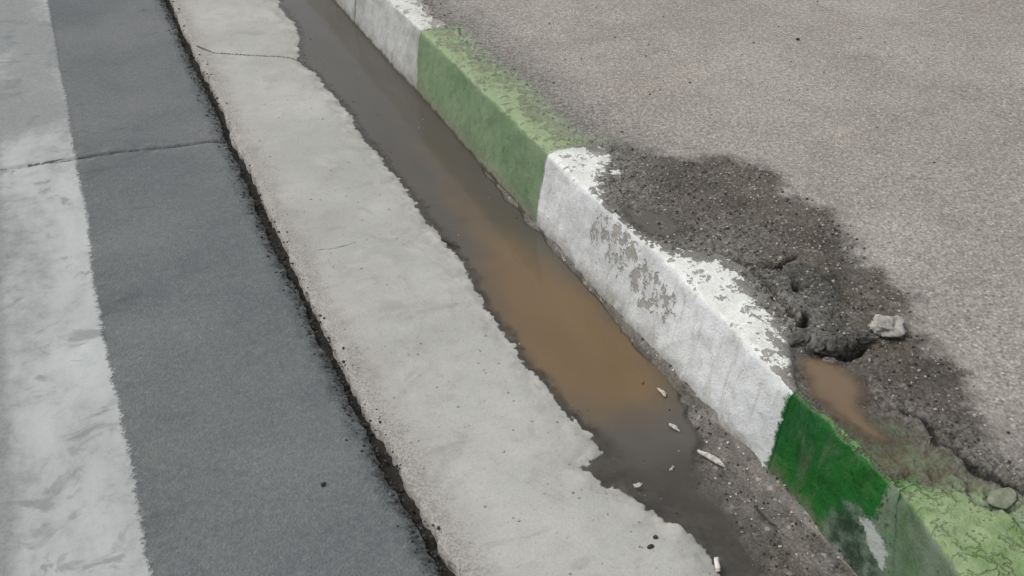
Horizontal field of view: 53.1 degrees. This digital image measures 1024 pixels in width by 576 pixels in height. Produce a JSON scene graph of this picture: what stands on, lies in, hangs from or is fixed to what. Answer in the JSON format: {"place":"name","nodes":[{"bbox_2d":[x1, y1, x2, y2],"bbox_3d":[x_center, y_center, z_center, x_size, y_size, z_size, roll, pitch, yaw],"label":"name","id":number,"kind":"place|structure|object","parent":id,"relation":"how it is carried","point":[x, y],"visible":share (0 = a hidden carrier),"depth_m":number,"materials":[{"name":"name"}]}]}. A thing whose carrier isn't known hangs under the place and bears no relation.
{"place":"outdoors","nodes":[
{"label":"outdoors","id":0,"kind":"place"},
{"bbox_2d":[28,0,440,575],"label":"road","id":1,"kind":"structure","parent":0,"point":[239,431],"depth_m":1.96,"materials":[{"name":"grey asphalt"}]},
{"bbox_2d":[0,0,152,575],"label":"road marking","id":2,"kind":"object","parent":1,"relation":"on","point":[68,505],"visible":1,"depth_m":1.93,"materials":[{"name":"white paint"}]},
{"bbox_2d":[419,0,1023,530],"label":"pavement","id":3,"kind":"structure","parent":0,"point":[875,120],"depth_m":2.24,"materials":[{"name":"grey asphalt"}]},
{"bbox_2d":[334,0,355,23],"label":"kerb stone","id":4,"kind":"object","parent":3,"relation":"on","point":[348,8],"visible":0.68,"depth_m":3.53,"materials":[{"name":"white paint"}]},
{"bbox_2d":[354,0,445,90],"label":"kerb stone","id":5,"kind":"object","parent":3,"relation":"on","point":[390,30],"visible":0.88,"depth_m":3.11,"materials":[{"name":"white paint"}]},
{"bbox_2d":[416,27,594,222],"bbox_3d":[-0.043,-0.426,2.676,0.162,0.250,0.855,-14,36,-19],"label":"kerb stone","id":6,"kind":"object","parent":3,"relation":"on","point":[508,141],"visible":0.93,"depth_m":2.56,"materials":[{"name":"green paint"}]},
{"bbox_2d":[624,208,683,236],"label":"puddle","id":7,"kind":"object","parent":3,"relation":"on","point":[649,217],"visible":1,"depth_m":2.00,"materials":[{"name":"grey liquid"}]},
{"bbox_2d":[537,143,809,469],"bbox_3d":[0.311,0.021,2.011,0.172,0.253,0.897,-14,36,-19],"label":"kerb stone","id":8,"kind":"object","parent":3,"relation":"on","point":[709,332],"visible":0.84,"depth_m":1.87,"materials":[{"name":"white paint"}]},
{"bbox_2d":[810,339,824,352],"bbox_3d":[0.500,0.094,1.672,0.023,0.018,0.035,16,43,21],"label":"asphalt chunk","id":9,"kind":"object","parent":3,"relation":"on","point":[817,345],"visible":1,"depth_m":1.66,"materials":[{"name":"grey asphalt"}]},
{"bbox_2d":[827,335,847,352],"bbox_3d":[0.527,0.091,1.666,0.029,0.027,0.041,33,46,31],"label":"asphalt chunk","id":10,"kind":"object","parent":3,"relation":"on","point":[837,343],"visible":1,"depth_m":1.66,"materials":[{"name":"grey asphalt"}]},
{"bbox_2d":[802,358,884,439],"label":"puddle","id":11,"kind":"object","parent":3,"relation":"on","point":[837,390],"visible":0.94,"depth_m":1.59,"materials":[{"name":"brown liquid"}]},
{"bbox_2d":[846,335,856,349],"bbox_3d":[0.551,0.088,1.673,0.021,0.020,0.023,-24,41,-31],"label":"asphalt chunk","id":12,"kind":"object","parent":3,"relation":"on","point":[851,343],"visible":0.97,"depth_m":1.67,"materials":[{"name":"grey asphalt"}]},
{"bbox_2d":[769,390,934,575],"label":"kerb stone","id":13,"kind":"object","parent":3,"relation":"on","point":[842,486],"visible":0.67,"depth_m":1.51,"materials":[{"name":"green paint"}]},
{"bbox_2d":[853,331,878,344],"bbox_3d":[0.580,0.081,1.684,0.042,0.026,0.022,-7,38,-3],"label":"asphalt chunk","id":14,"kind":"object","parent":3,"relation":"on","point":[864,337],"visible":0.98,"depth_m":1.68,"materials":[{"name":"grey asphalt"}]},
{"bbox_2d":[867,314,906,337],"bbox_3d":[0.629,0.064,1.702,0.073,0.031,0.056,-20,40,-36],"label":"rubble lump","id":15,"kind":"object","parent":3,"relation":"on","point":[885,326],"visible":1,"depth_m":1.69,"materials":[{"name":"grey concrete"}]},
{"bbox_2d":[899,331,907,338],"bbox_3d":[0.648,0.077,1.696,0.018,0.018,0.018,2,34,3],"label":"asphalt chunk","id":16,"kind":"object","parent":3,"relation":"on","point":[905,336],"visible":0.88,"depth_m":1.69,"materials":[{"name":"black asphalt"}]},
{"bbox_2d":[893,483,1023,575],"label":"kerb stone","id":17,"kind":"object","parent":3,"relation":"on","point":[940,532],"visible":0.95,"depth_m":1.35,"materials":[{"name":"green paint"}]},
{"bbox_2d":[987,487,1017,508],"bbox_3d":[0.671,0.287,1.404,0.052,0.008,0.032,-26,44,-25],"label":"flat stone","id":18,"kind":"object","parent":3,"relation":"on","point":[1004,498],"visible":1,"depth_m":1.40,"materials":[{"name":"beige stone"}]},
{"bbox_2d":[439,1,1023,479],"bbox_3d":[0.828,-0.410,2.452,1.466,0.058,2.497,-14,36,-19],"label":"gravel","id":19,"kind":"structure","parent":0,"point":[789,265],"depth_m":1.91,"materials":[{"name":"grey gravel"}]},
{"bbox_2d":[789,328,810,346],"bbox_3d":[0.477,0.086,1.688,0.048,0.024,0.027,-21,35,-21],"label":"asphalt chunk","id":20,"kind":"object","parent":19,"relation":"on","point":[801,337],"visible":1,"depth_m":1.68,"materials":[{"name":"grey asphalt"}]},
{"label":"ground","id":21,"kind":"structure","parent":0,"visible":0},
{"bbox_2d":[169,0,755,575],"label":"gutter","id":22,"kind":"object","parent":21,"relation":"on","point":[479,494],"visible":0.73,"depth_m":1.93,"materials":[{"name":"concrete"}]},
{"bbox_2d":[155,0,455,575],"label":"seam dirt","id":23,"kind":"structure","parent":22,"relation":"on","point":[389,467],"depth_m":2.02,"materials":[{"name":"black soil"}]},
{"bbox_2d":[187,19,682,551],"bbox_3d":[-0.470,-0.314,2.604,0.321,0.012,2.937,-14,36,-19],"label":"grit","id":24,"kind":"object","parent":22,"relation":"on","point":[491,371],"visible":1,"depth_m":1.75,"materials":[{"name":"grey gravel"}]},
{"bbox_2d":[281,0,697,486],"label":"gutter water","id":25,"kind":"structure","parent":22,"relation":"on","point":[578,357],"depth_m":2.21,"materials":[{"name":"brown liquid"}]},
{"bbox_2d":[441,239,458,246],"bbox_3d":[-0.138,-0.100,2.294,0.052,0.005,0.007,24,40,31],"label":"twig","id":26,"kind":"object","parent":25,"relation":"on","point":[446,241],"visible":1,"depth_m":2.30,"materials":[{"name":"wood"}]},
{"bbox_2d":[633,482,641,487],"bbox_3d":[0.206,0.321,1.669,0.017,0.003,0.010,-9,39,-8],"label":"mortar chip","id":27,"kind":"object","parent":25,"relation":"on","point":[639,484],"visible":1,"depth_m":1.67,"materials":[{"name":"white concrete"}]},
{"bbox_2d":[657,388,666,396],"bbox_3d":[0.274,0.188,1.860,0.009,0.004,0.026,-12,39,-23],"label":"mortar chip","id":28,"kind":"object","parent":25,"relation":"on","point":[663,392],"visible":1,"depth_m":1.86,"materials":[{"name":"white concrete"}]},
{"bbox_2d":[669,423,679,431],"bbox_3d":[0.283,0.241,1.782,0.025,0.004,0.009,27,38,30],"label":"mortar chip","id":29,"kind":"object","parent":25,"relation":"on","point":[673,426],"visible":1,"depth_m":1.78,"materials":[{"name":"white concrete"}]},
{"bbox_2d":[529,223,839,568],"bbox_3d":[-0.071,-0.203,2.437,0.180,0.047,2.769,-14,36,-19],"label":"grit","id":30,"kind":"object","parent":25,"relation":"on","point":[779,546],"visible":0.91,"depth_m":1.64,"materials":[{"name":"grey gravel"}]},
{"bbox_2d":[647,544,654,548],"bbox_3d":[0.209,0.392,1.549,0.010,0.008,0.012,24,46,30],"label":"pebble","id":31,"kind":"object","parent":22,"relation":"on","point":[650,546],"visible":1,"depth_m":1.55,"materials":[{"name":"grey stone"}]},
{"bbox_2d":[482,169,857,575],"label":"silt","id":32,"kind":"object","parent":22,"relation":"on","point":[762,486],"visible":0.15,"depth_m":1.65,"materials":[{"name":"grey soil"}]},
{"bbox_2d":[545,240,843,575],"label":"grit","id":33,"kind":"object","parent":32,"relation":"on","point":[775,544],"visible":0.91,"depth_m":1.62,"materials":[{"name":"grey gravel"}]},
{"bbox_2d":[697,450,724,466],"bbox_3d":[0.333,0.283,1.712,0.057,0.007,0.012,23,40,30],"label":"mortar chip","id":34,"kind":"object","parent":32,"relation":"on","point":[715,459],"visible":1,"depth_m":1.71,"materials":[{"name":"white concrete"}]},
{"bbox_2d":[754,505,776,526],"bbox_3d":[0.396,0.357,1.601,0.010,0.004,0.050,-14,36,-19],"label":"twig","id":35,"kind":"object","parent":32,"relation":"on","point":[758,510],"visible":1,"depth_m":1.60,"materials":[{"name":"brown wood"}]},
{"bbox_2d":[714,557,719,570],"bbox_3d":[0.305,0.410,1.521,0.008,0.019,0.019,-4,34,-6],"label":"cigarette end","id":36,"kind":"object","parent":22,"relation":"on","point":[717,564],"visible":1,"depth_m":1.52,"materials":[{"name":"paper"}]}
]}

